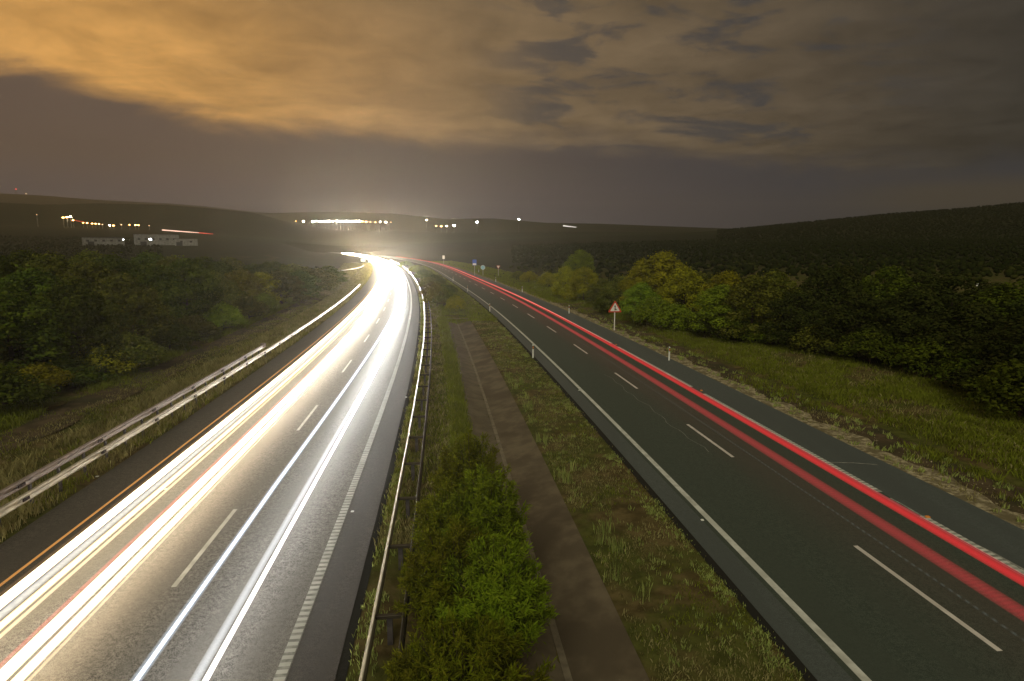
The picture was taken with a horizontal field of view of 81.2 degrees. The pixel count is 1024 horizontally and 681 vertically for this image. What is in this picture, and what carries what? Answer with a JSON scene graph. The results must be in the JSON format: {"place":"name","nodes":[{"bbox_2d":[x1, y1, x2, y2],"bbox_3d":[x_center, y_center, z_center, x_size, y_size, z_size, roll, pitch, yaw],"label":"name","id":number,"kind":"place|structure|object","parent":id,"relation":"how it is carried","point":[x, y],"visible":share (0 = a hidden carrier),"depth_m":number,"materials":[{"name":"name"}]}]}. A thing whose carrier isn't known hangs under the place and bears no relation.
{"place":"outdoors","nodes":[
{"label":"outdoors","id":0,"kind":"place"},
{"bbox_2d":[0,288,329,453],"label":"dirt track","id":1,"kind":"structure","parent":0,"point":[77,404],"depth_m":35.10,"materials":[{"name":"brown soil"}]},
{"bbox_2d":[0,193,1023,680],"bbox_3d":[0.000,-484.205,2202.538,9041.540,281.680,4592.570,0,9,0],"label":"ground","id":2,"kind":"structure","parent":0,"point":[250,237],"depth_m":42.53,"materials":[{"name":"green plant"}]},
{"bbox_2d":[0,308,35,373],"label":"broadleaf tree","id":3,"kind":"object","parent":2,"relation":"on","point":[5,355],"visible":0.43,"depth_m":35.95,"materials":[{"name":"green plant"}]},
{"bbox_2d":[0,255,35,294],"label":"broadleaf tree","id":4,"kind":"object","parent":2,"relation":"on","point":[8,268],"visible":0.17,"depth_m":53.96,"materials":[{"name":"green plant"}]},
{"bbox_2d":[0,247,55,274],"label":"broadleaf tree","id":5,"kind":"object","parent":2,"relation":"on","point":[24,257],"visible":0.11,"depth_m":76.61,"materials":[{"name":"green plant"}]},
{"bbox_2d":[0,360,62,408],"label":"bush","id":6,"kind":"object","parent":2,"relation":"on","point":[9,383],"visible":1,"depth_m":30.89,"materials":[{"name":"green plant"}]},
{"bbox_2d":[6,360,77,395],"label":"bush","id":7,"kind":"object","parent":2,"relation":"on","point":[45,372],"visible":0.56,"depth_m":34.69,"materials":[{"name":"green plant"}]},
{"bbox_2d":[0,264,87,353],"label":"broadleaf tree","id":8,"kind":"object","parent":2,"relation":"on","point":[40,280],"visible":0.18,"depth_m":46.77,"materials":[{"name":"green plant"}]},
{"bbox_2d":[0,283,88,372],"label":"broadleaf tree","id":9,"kind":"object","parent":2,"relation":"on","point":[11,299],"visible":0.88,"depth_m":36.04,"materials":[{"name":"green plant"}]},
{"bbox_2d":[22,250,95,289],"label":"broadleaf tree","id":10,"kind":"object","parent":2,"relation":"on","point":[57,264],"visible":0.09,"depth_m":59.17,"materials":[{"name":"green plant"}]},
{"bbox_2d":[8,275,140,367],"bbox_3d":[-29.718,-1.032,40.344,7.696,7.107,7.413,6,11,35],"label":"broadleaf tree","id":11,"kind":"object","parent":2,"relation":"on","point":[87,314],"visible":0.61,"depth_m":39.56,"materials":[{"name":"green plant"}]},
{"bbox_2d":[32,355,118,386],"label":"bush","id":12,"kind":"object","parent":2,"relation":"on","point":[86,375],"visible":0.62,"depth_m":37.20,"materials":[{"name":"green plant"}]},
{"bbox_2d":[0,235,163,262],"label":"valley grove","id":13,"kind":"object","parent":2,"relation":"on","point":[99,248],"visible":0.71,"depth_m":440.66,"materials":[{"name":"green plant"}]},
{"bbox_2d":[50,258,135,322],"bbox_3d":[-40.113,-3.919,56.606,8.491,7.673,8.454,-4,10,-23],"label":"broadleaf tree","id":14,"kind":"object","parent":2,"relation":"on","point":[93,271],"visible":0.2,"depth_m":55.72,"materials":[{"name":"green plant"}]},
{"bbox_2d":[63,249,124,274],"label":"broadleaf tree","id":15,"kind":"object","parent":2,"relation":"on","point":[84,255],"visible":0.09,"depth_m":84.91,"materials":[{"name":"green plant"}]},
{"bbox_2d":[81,237,124,245],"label":"warehouse","id":16,"kind":"structure","parent":2,"relation":"on","point":[94,241],"depth_m":492.68,"materials":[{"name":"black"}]},
{"bbox_2d":[68,343,139,377],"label":"bush","id":17,"kind":"object","parent":2,"relation":"on","point":[114,364],"visible":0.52,"depth_m":39.43,"materials":[{"name":"green plant"}]},
{"bbox_2d":[87,252,156,315],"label":"broadleaf tree","id":18,"kind":"object","parent":2,"relation":"on","point":[115,262],"visible":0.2,"depth_m":65.94,"materials":[{"name":"green plant"}]},
{"bbox_2d":[73,272,178,345],"bbox_3d":[-31.472,-2.215,48.533,7.467,6.705,7.265,6,11,34],"label":"broadleaf tree","id":19,"kind":"object","parent":2,"relation":"on","point":[131,301],"visible":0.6,"depth_m":47.77,"materials":[{"name":"green plant"}]},
{"bbox_2d":[93,330,171,370],"bbox_3d":[-27.191,0.784,42.026,5.340,2.992,5.435,8,12,40],"label":"bush","id":20,"kind":"object","parent":2,"relation":"on","point":[145,350],"visible":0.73,"depth_m":41.34,"materials":[{"name":"green plant"}]},
{"bbox_2d":[127,250,163,273],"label":"broadleaf tree","id":21,"kind":"object","parent":2,"relation":"on","point":[145,258],"visible":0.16,"depth_m":94.23,"materials":[{"name":"green plant"}]},
{"bbox_2d":[118,260,190,327],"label":"broadleaf tree","id":22,"kind":"object","parent":2,"relation":"on","point":[146,275],"visible":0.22,"depth_m":58.06,"materials":[{"name":"green plant"}]},
{"bbox_2d":[133,234,178,245],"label":"warehouse","id":23,"kind":"structure","parent":2,"relation":"on","point":[156,239],"depth_m":492.47,"materials":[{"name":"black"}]},
{"bbox_2d":[0,284,359,526],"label":"guard rail","id":24,"kind":"object","parent":2,"relation":"on","point":[31,493],"visible":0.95,"depth_m":24.91,"materials":[{"name":"metal"}]},
{"bbox_2d":[150,255,227,329],"bbox_3d":[-32.578,-4.554,59.803,8.407,7.956,7.947,8,12,43],"label":"broadleaf tree","id":25,"kind":"object","parent":2,"relation":"on","point":[194,278],"visible":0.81,"depth_m":58.63,"materials":[{"name":"green plant"}]},
{"bbox_2d":[0,252,379,611],"bbox_3d":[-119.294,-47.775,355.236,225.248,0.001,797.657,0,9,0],"label":"road shoulder westbound","id":26,"kind":"structure","parent":2,"relation":"on","point":[34,552],"depth_m":22.47,"materials":[{"name":"concrete"}]},
{"bbox_2d":[0,261,379,617],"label":"lane line westbound","id":27,"kind":"structure","parent":26,"relation":"on","point":[9,607],"depth_m":20.14,"materials":[{"name":"paint"}]},
{"bbox_2d":[0,252,411,680],"bbox_3d":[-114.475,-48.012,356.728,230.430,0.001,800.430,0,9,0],"label":"road westbound","id":28,"kind":"structure","parent":2,"relation":"on","point":[110,603],"depth_m":17.36,"materials":[{"name":"asphalt"}]},
{"bbox_2d":[171,267,392,586],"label":"lane divider line","id":29,"kind":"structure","parent":28,"relation":"on","point":[192,563],"depth_m":18.00,"materials":[{"name":"paint"}]},
{"bbox_2d":[273,256,411,680],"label":"road edge line","id":30,"kind":"object","parent":28,"relation":"on","point":[384,402],"visible":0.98,"depth_m":17.34,"materials":[{"name":"paint"}]},
{"bbox_2d":[185,271,248,313],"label":"broadleaf tree","id":31,"kind":"object","parent":2,"relation":"on","point":[229,294],"visible":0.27,"depth_m":70.53,"materials":[{"name":"green plant"}]},
{"bbox_2d":[203,260,243,295],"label":"broadleaf tree","id":32,"kind":"object","parent":2,"relation":"on","point":[225,268],"visible":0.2,"depth_m":88.83,"materials":[{"name":"green plant"}]},
{"bbox_2d":[200,301,250,330],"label":"bush","id":33,"kind":"object","parent":2,"relation":"on","point":[232,313],"visible":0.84,"depth_m":60.48,"materials":[{"name":"green plant"}]},
{"bbox_2d":[217,268,270,304],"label":"broadleaf tree","id":34,"kind":"object","parent":2,"relation":"on","point":[251,282],"visible":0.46,"depth_m":77.55,"materials":[{"name":"green plant"}]},
{"bbox_2d":[226,295,270,318],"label":"bush","id":35,"kind":"object","parent":2,"relation":"on","point":[244,304],"visible":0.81,"depth_m":69.09,"materials":[{"name":"green plant"}]},
{"bbox_2d":[238,271,290,303],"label":"broadleaf tree","id":36,"kind":"object","parent":2,"relation":"on","point":[262,275],"visible":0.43,"depth_m":84.44,"materials":[{"name":"green plant"}]},
{"bbox_2d":[249,292,280,312],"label":"bush","id":37,"kind":"object","parent":2,"relation":"on","point":[264,297],"visible":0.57,"depth_m":76.23,"materials":[{"name":"green plant"}]},
{"bbox_2d":[262,269,312,303],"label":"broadleaf tree","id":38,"kind":"object","parent":2,"relation":"on","point":[285,282],"visible":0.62,"depth_m":86.61,"materials":[{"name":"green plant"}]},
{"bbox_2d":[278,269,323,297],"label":"broadleaf tree","id":39,"kind":"object","parent":2,"relation":"on","point":[309,283],"visible":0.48,"depth_m":98.18,"materials":[{"name":"green plant"}]},
{"bbox_2d":[305,268,341,290],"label":"broadleaf tree","id":40,"kind":"object","parent":2,"relation":"on","point":[329,280],"visible":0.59,"depth_m":112.81,"materials":[{"name":"green plant"}]},
{"bbox_2d":[286,253,418,680],"bbox_3d":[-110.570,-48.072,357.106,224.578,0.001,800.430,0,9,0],"label":"road shoulder","id":41,"kind":"object","parent":2,"relation":"on","point":[318,652],"visible":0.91,"depth_m":17.08,"materials":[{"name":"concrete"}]},
{"bbox_2d":[335,266,420,680],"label":"road gutter westbound","id":42,"kind":"structure","parent":2,"relation":"on","point":[342,669],"depth_m":16.76,"materials":[{"name":"grey concrete"}]},
{"bbox_2d":[359,260,431,680],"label":"guard rail","id":43,"kind":"object","parent":2,"relation":"on","point":[376,616],"visible":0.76,"depth_m":17.52,"materials":[{"name":"metal"}]},
{"bbox_2d":[421,283,448,304],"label":"bush","id":44,"kind":"object","parent":2,"relation":"on","point":[432,289],"visible":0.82,"depth_m":84.46,"materials":[{"name":"green plant"}]},
{"bbox_2d":[428,285,455,305],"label":"bush","id":45,"kind":"object","parent":2,"relation":"on","point":[444,289],"visible":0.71,"depth_m":84.33,"materials":[{"name":"green plant"}]},
{"bbox_2d":[410,476,477,553],"bbox_3d":[-1.548,4.925,15.975,2.448,2.927,2.681,0,9,0],"label":"oleander shrub","id":46,"kind":"object","parent":2,"relation":"on","point":[436,517],"visible":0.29,"depth_m":15.55,"materials":[{"name":"green plant"}]},
{"bbox_2d":[392,514,501,645],"bbox_3d":[-1.331,5.381,13.400,2.754,2.961,2.881,0,9,0],"label":"oleander shrub","id":47,"kind":"object","parent":2,"relation":"on","point":[428,590],"visible":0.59,"depth_m":12.89,"materials":[{"name":"green plant"}]},
{"bbox_2d":[445,294,466,311],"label":"bush","id":48,"kind":"object","parent":2,"relation":"on","point":[454,302],"visible":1,"depth_m":78.32,"materials":[{"name":"green plant"}]},
{"bbox_2d":[381,606,556,680],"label":"oleander shrub","id":49,"kind":"object","parent":2,"relation":"on","point":[458,655],"visible":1,"depth_m":10.38,"materials":[{"name":"green plant"}]},
{"bbox_2d":[427,426,511,497],"bbox_3d":[-1.316,4.230,18.151,2.649,3.420,3.107,0,9,0],"label":"oleander shrub","id":50,"kind":"object","parent":2,"relation":"on","point":[473,455],"visible":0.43,"depth_m":17.91,"materials":[{"name":"green plant"}]},
{"bbox_2d":[439,462,532,562],"bbox_3d":[-0.668,4.787,15.251,2.492,3.392,3.102,0,9,0],"label":"oleander shrub","id":51,"kind":"object","parent":2,"relation":"on","point":[491,511],"visible":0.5,"depth_m":14.90,"materials":[{"name":"green plant"}]},
{"bbox_2d":[424,530,559,670],"bbox_3d":[-0.389,5.440,12.569,2.738,2.856,2.752,5,10,28],"label":"oleander shrub","id":52,"kind":"object","parent":2,"relation":"on","point":[509,592],"visible":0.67,"depth_m":12.20,"materials":[{"name":"green plant"}]},
{"bbox_2d":[448,321,564,680],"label":"ditch slab","id":53,"kind":"structure","parent":2,"relation":"on","point":[479,414],"depth_m":28.82,"materials":[{"name":"concrete"}]},
{"bbox_2d":[457,323,572,680],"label":"ditch joint","id":54,"kind":"object","parent":53,"relation":"on","point":[561,655],"visible":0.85,"depth_m":17.79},
{"bbox_2d":[0,263,1023,680],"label":"dry grass","id":55,"kind":"structure","parent":2,"relation":"on","point":[8,475],"depth_m":29.61,"materials":[{"name":"plant"}]},
{"bbox_2d":[458,319,649,680],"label":"ditch slab","id":56,"kind":"structure","parent":2,"relation":"on","point":[597,644],"depth_m":17.19,"materials":[{"name":"concrete"}]},
{"bbox_2d":[549,265,579,295],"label":"broadleaf tree","id":57,"kind":"object","parent":2,"relation":"on","point":[567,270],"visible":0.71,"depth_m":99.78,"materials":[{"name":"green plant"}]},
{"bbox_2d":[562,249,597,276],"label":"broadleaf tree","id":58,"kind":"object","parent":2,"relation":"on","point":[582,258],"visible":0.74,"depth_m":144.88,"materials":[{"name":"green plant"}]},
{"bbox_2d":[561,266,599,300],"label":"broadleaf tree","id":59,"kind":"object","parent":2,"relation":"on","point":[581,281],"visible":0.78,"depth_m":93.58,"materials":[{"name":"green plant"}]},
{"bbox_2d":[582,278,611,302],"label":"broadleaf tree","id":60,"kind":"object","parent":2,"relation":"on","point":[593,291],"visible":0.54,"depth_m":87.17,"materials":[{"name":"green plant"}]},
{"bbox_2d":[359,254,853,680],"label":"road shoulder","id":61,"kind":"object","parent":2,"relation":"on","point":[818,661],"visible":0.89,"depth_m":17.08,"materials":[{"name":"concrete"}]},
{"bbox_2d":[593,291,620,312],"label":"bush","id":62,"kind":"object","parent":2,"relation":"on","point":[598,303],"visible":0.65,"depth_m":77.97,"materials":[{"name":"green plant"}]},
{"bbox_2d":[404,260,816,680],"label":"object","id":63,"kind":"object","parent":2,"relation":"on","point":[755,614],"visible":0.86,"depth_m":17.03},
{"bbox_2d":[596,274,628,309],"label":"broadleaf tree","id":64,"kind":"object","parent":2,"relation":"on","point":[612,291],"visible":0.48,"depth_m":77.63,"materials":[{"name":"green plant"}]},
{"bbox_2d":[206,257,1023,283],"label":"roadside scrub","id":65,"kind":"object","parent":2,"relation":"on","point":[980,275],"visible":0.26,"depth_m":180.16,"materials":[{"name":"green plant"}]},
{"bbox_2d":[615,281,663,321],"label":"broadleaf tree","id":66,"kind":"object","parent":2,"relation":"on","point":[640,289],"visible":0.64,"depth_m":67.33,"materials":[{"name":"green plant"}]},
{"bbox_2d":[617,257,661,311],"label":"broadleaf tree","id":67,"kind":"object","parent":2,"relation":"on","point":[633,280],"visible":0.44,"depth_m":73.75,"materials":[{"name":"green plant"}]},
{"bbox_2d":[630,293,674,325],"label":"bush","id":68,"kind":"object","parent":2,"relation":"on","point":[655,306],"visible":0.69,"depth_m":64.41,"materials":[{"name":"green plant"}]},
{"bbox_2d":[622,249,692,306],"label":"broadleaf tree","id":69,"kind":"object","parent":2,"relation":"on","point":[666,265],"visible":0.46,"depth_m":71.12,"materials":[{"name":"green plant"}]},
{"bbox_2d":[651,302,691,330],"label":"bush","id":70,"kind":"object","parent":2,"relation":"on","point":[667,314],"visible":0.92,"depth_m":60.60,"materials":[{"name":"green plant"}]},
{"bbox_2d":[654,266,705,320],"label":"broadleaf tree","id":71,"kind":"object","parent":2,"relation":"on","point":[686,276],"visible":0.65,"depth_m":66.97,"materials":[{"name":"green plant"}]},
{"bbox_2d":[346,281,1023,680],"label":"pale weeds","id":72,"kind":"object","parent":2,"relation":"on","point":[708,575],"visible":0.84,"depth_m":19.66,"materials":[{"name":"plant"}]},
{"bbox_2d":[360,254,1023,680],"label":"road","id":73,"kind":"structure","parent":2,"relation":"on","point":[794,522],"depth_m":18.39,"materials":[{"name":"grey asphalt"}]},
{"bbox_2d":[394,258,871,680],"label":"road edge line","id":74,"kind":"object","parent":73,"relation":"on","point":[836,649],"visible":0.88,"depth_m":17.12,"materials":[{"name":"paint"}]},
{"bbox_2d":[405,258,1023,573],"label":"lane line eastbound","id":75,"kind":"object","parent":73,"relation":"on","point":[878,490],"visible":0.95,"depth_m":24.00,"materials":[{"name":"paint"}]},
{"bbox_2d":[427,263,1002,650],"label":"lane dashes eastbound","id":76,"kind":"object","parent":73,"relation":"on","point":[969,628],"visible":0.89,"depth_m":15.42,"materials":[{"name":"paint"}]},
{"bbox_2d":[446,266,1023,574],"bbox_3d":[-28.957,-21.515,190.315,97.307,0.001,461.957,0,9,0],"label":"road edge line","id":77,"kind":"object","parent":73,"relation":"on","point":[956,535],"visible":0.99,"depth_m":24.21,"materials":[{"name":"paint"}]},
{"bbox_2d":[673,271,717,311],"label":"broadleaf tree","id":78,"kind":"object","parent":2,"relation":"on","point":[702,275],"visible":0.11,"depth_m":68.61,"materials":[{"name":"green plant"}]},
{"bbox_2d":[368,254,1023,569],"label":"road shoulder","id":79,"kind":"object","parent":2,"relation":"on","point":[986,530],"visible":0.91,"depth_m":24.46},
{"bbox_2d":[685,283,755,339],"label":"broadleaf tree","id":80,"kind":"object","parent":2,"relation":"on","point":[711,301],"visible":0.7,"depth_m":54.63,"materials":[{"name":"green plant"}]},
{"bbox_2d":[695,269,750,322],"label":"broadleaf tree","id":81,"kind":"object","parent":2,"relation":"on","point":[725,278],"visible":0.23,"depth_m":62.99,"materials":[{"name":"green plant"}]},
{"bbox_2d":[435,262,1023,529],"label":"gravel shoulder","id":82,"kind":"object","parent":2,"relation":"on","point":[1006,515],"visible":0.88,"depth_m":27.00},
{"bbox_2d":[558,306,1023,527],"bbox_3d":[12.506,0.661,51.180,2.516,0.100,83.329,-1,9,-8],"label":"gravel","id":83,"kind":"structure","parent":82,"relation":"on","point":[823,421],"depth_m":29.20,"materials":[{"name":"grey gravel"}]},
{"bbox_2d":[708,314,762,341],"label":"bush","id":84,"kind":"object","parent":2,"relation":"on","point":[711,331],"visible":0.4,"depth_m":53.76,"materials":[{"name":"green plant"}]},
{"bbox_2d":[464,268,1023,513],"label":"dirt verge","id":85,"kind":"structure","parent":2,"relation":"on","point":[883,441],"depth_m":28.03,"materials":[{"name":"grass"},{"name":"soil"}]},
{"bbox_2d":[713,273,790,342],"bbox_3d":[21.605,-2.875,53.693,6.638,6.476,6.458,3,10,18],"label":"broadleaf tree","id":86,"kind":"object","parent":2,"relation":"on","point":[761,296],"visible":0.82,"depth_m":52.43,"materials":[{"name":"green plant"}]},
{"bbox_2d":[511,229,1023,278],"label":"olive grove","id":87,"kind":"object","parent":2,"relation":"on","point":[843,252],"visible":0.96,"depth_m":298.41,"materials":[{"name":"green plant"}]},
{"bbox_2d":[743,318,799,345],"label":"bush","id":88,"kind":"object","parent":2,"relation":"on","point":[756,335],"visible":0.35,"depth_m":52.15,"materials":[{"name":"green plant"}]},
{"bbox_2d":[745,268,806,325],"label":"broadleaf tree","id":89,"kind":"object","parent":2,"relation":"on","point":[782,284],"visible":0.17,"depth_m":57.49,"materials":[{"name":"green plant"}]},
{"bbox_2d":[758,288,831,349],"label":"broadleaf tree","id":90,"kind":"object","parent":2,"relation":"on","point":[798,314],"visible":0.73,"depth_m":49.83,"materials":[{"name":"green plant"}]},
{"bbox_2d":[785,324,845,353],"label":"bush","id":91,"kind":"object","parent":2,"relation":"on","point":[808,339],"visible":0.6,"depth_m":47.50,"materials":[{"name":"green plant"}]},
{"bbox_2d":[805,286,907,357],"bbox_3d":[27.041,-1.396,47.061,7.320,5.784,8.056,1,9,4],"label":"broadleaf tree","id":92,"kind":"object","parent":2,"relation":"on","point":[846,317],"visible":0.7,"depth_m":46.01,"materials":[{"name":"green plant"}]},
{"bbox_2d":[833,324,902,363],"bbox_3d":[26.858,0.321,44.477,5.191,3.140,4.983,3,10,18],"label":"bush","id":93,"kind":"object","parent":2,"relation":"on","point":[878,352],"visible":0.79,"depth_m":43.67,"materials":[{"name":"green plant"}]},
{"bbox_2d":[716,202,1023,238],"bbox_3d":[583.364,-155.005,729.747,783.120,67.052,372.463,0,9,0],"label":"hill grove","id":94,"kind":"object","parent":2,"relation":"on","point":[796,232],"visible":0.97,"depth_m":686.10,"materials":[{"name":"green plant"}]},
{"bbox_2d":[855,262,923,325],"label":"broadleaf tree","id":95,"kind":"object","parent":2,"relation":"on","point":[891,288],"visible":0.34,"depth_m":58.58,"materials":[{"name":"green plant"}]},
{"bbox_2d":[857,285,967,369],"bbox_3d":[30.027,-1.065,44.349,8.016,6.058,7.025,-2,9,-10],"label":"broadleaf tree","id":96,"kind":"object","parent":2,"relation":"on","point":[894,308],"visible":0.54,"depth_m":43.44,"materials":[{"name":"green plant"}]},
{"bbox_2d":[878,329,958,376],"bbox_3d":[28.381,0.809,40.373,5.398,3.343,5.624,1,9,6],"label":"bush","id":97,"kind":"object","parent":2,"relation":"on","point":[912,356],"visible":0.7,"depth_m":39.50,"materials":[{"name":"green plant"}]},
{"bbox_2d":[892,269,957,297],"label":"broadleaf tree","id":98,"kind":"object","parent":2,"relation":"on","point":[925,278],"visible":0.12,"depth_m":67.17,"materials":[{"name":"green plant"}]},
{"bbox_2d":[903,269,999,337],"bbox_3d":[39.369,-3.038,53.489,9.952,6.708,9.043,-1,9,-5],"label":"broadleaf tree","id":99,"kind":"object","parent":2,"relation":"on","point":[944,285],"visible":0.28,"depth_m":52.46,"materials":[{"name":"green plant"}]},
{"bbox_2d":[929,346,1022,392],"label":"bush","id":100,"kind":"object","parent":2,"relation":"on","point":[966,359],"visible":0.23,"depth_m":34.96,"materials":[{"name":"green plant"}]},
{"bbox_2d":[948,281,1023,341],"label":"broadleaf tree","id":101,"kind":"object","parent":2,"relation":"on","point":[1010,293],"visible":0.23,"depth_m":45.51,"materials":[{"name":"green plant"}]},
{"bbox_2d":[956,359,1023,418],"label":"bush","id":102,"kind":"object","parent":2,"relation":"on","point":[1015,373],"visible":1,"depth_m":29.85,"materials":[{"name":"green plant"}]},
{"bbox_2d":[988,341,1023,389],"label":"broadleaf tree","id":103,"kind":"object","parent":2,"relation":"on","point":[1019,353],"visible":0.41,"depth_m":31.50,"materials":[{"name":"green plant"}]},
{"bbox_2d":[0,0,1023,228],"label":"sky","id":104,"kind":"structure","parent":0,"point":[731,114],"materials":[{"name":"grey"}]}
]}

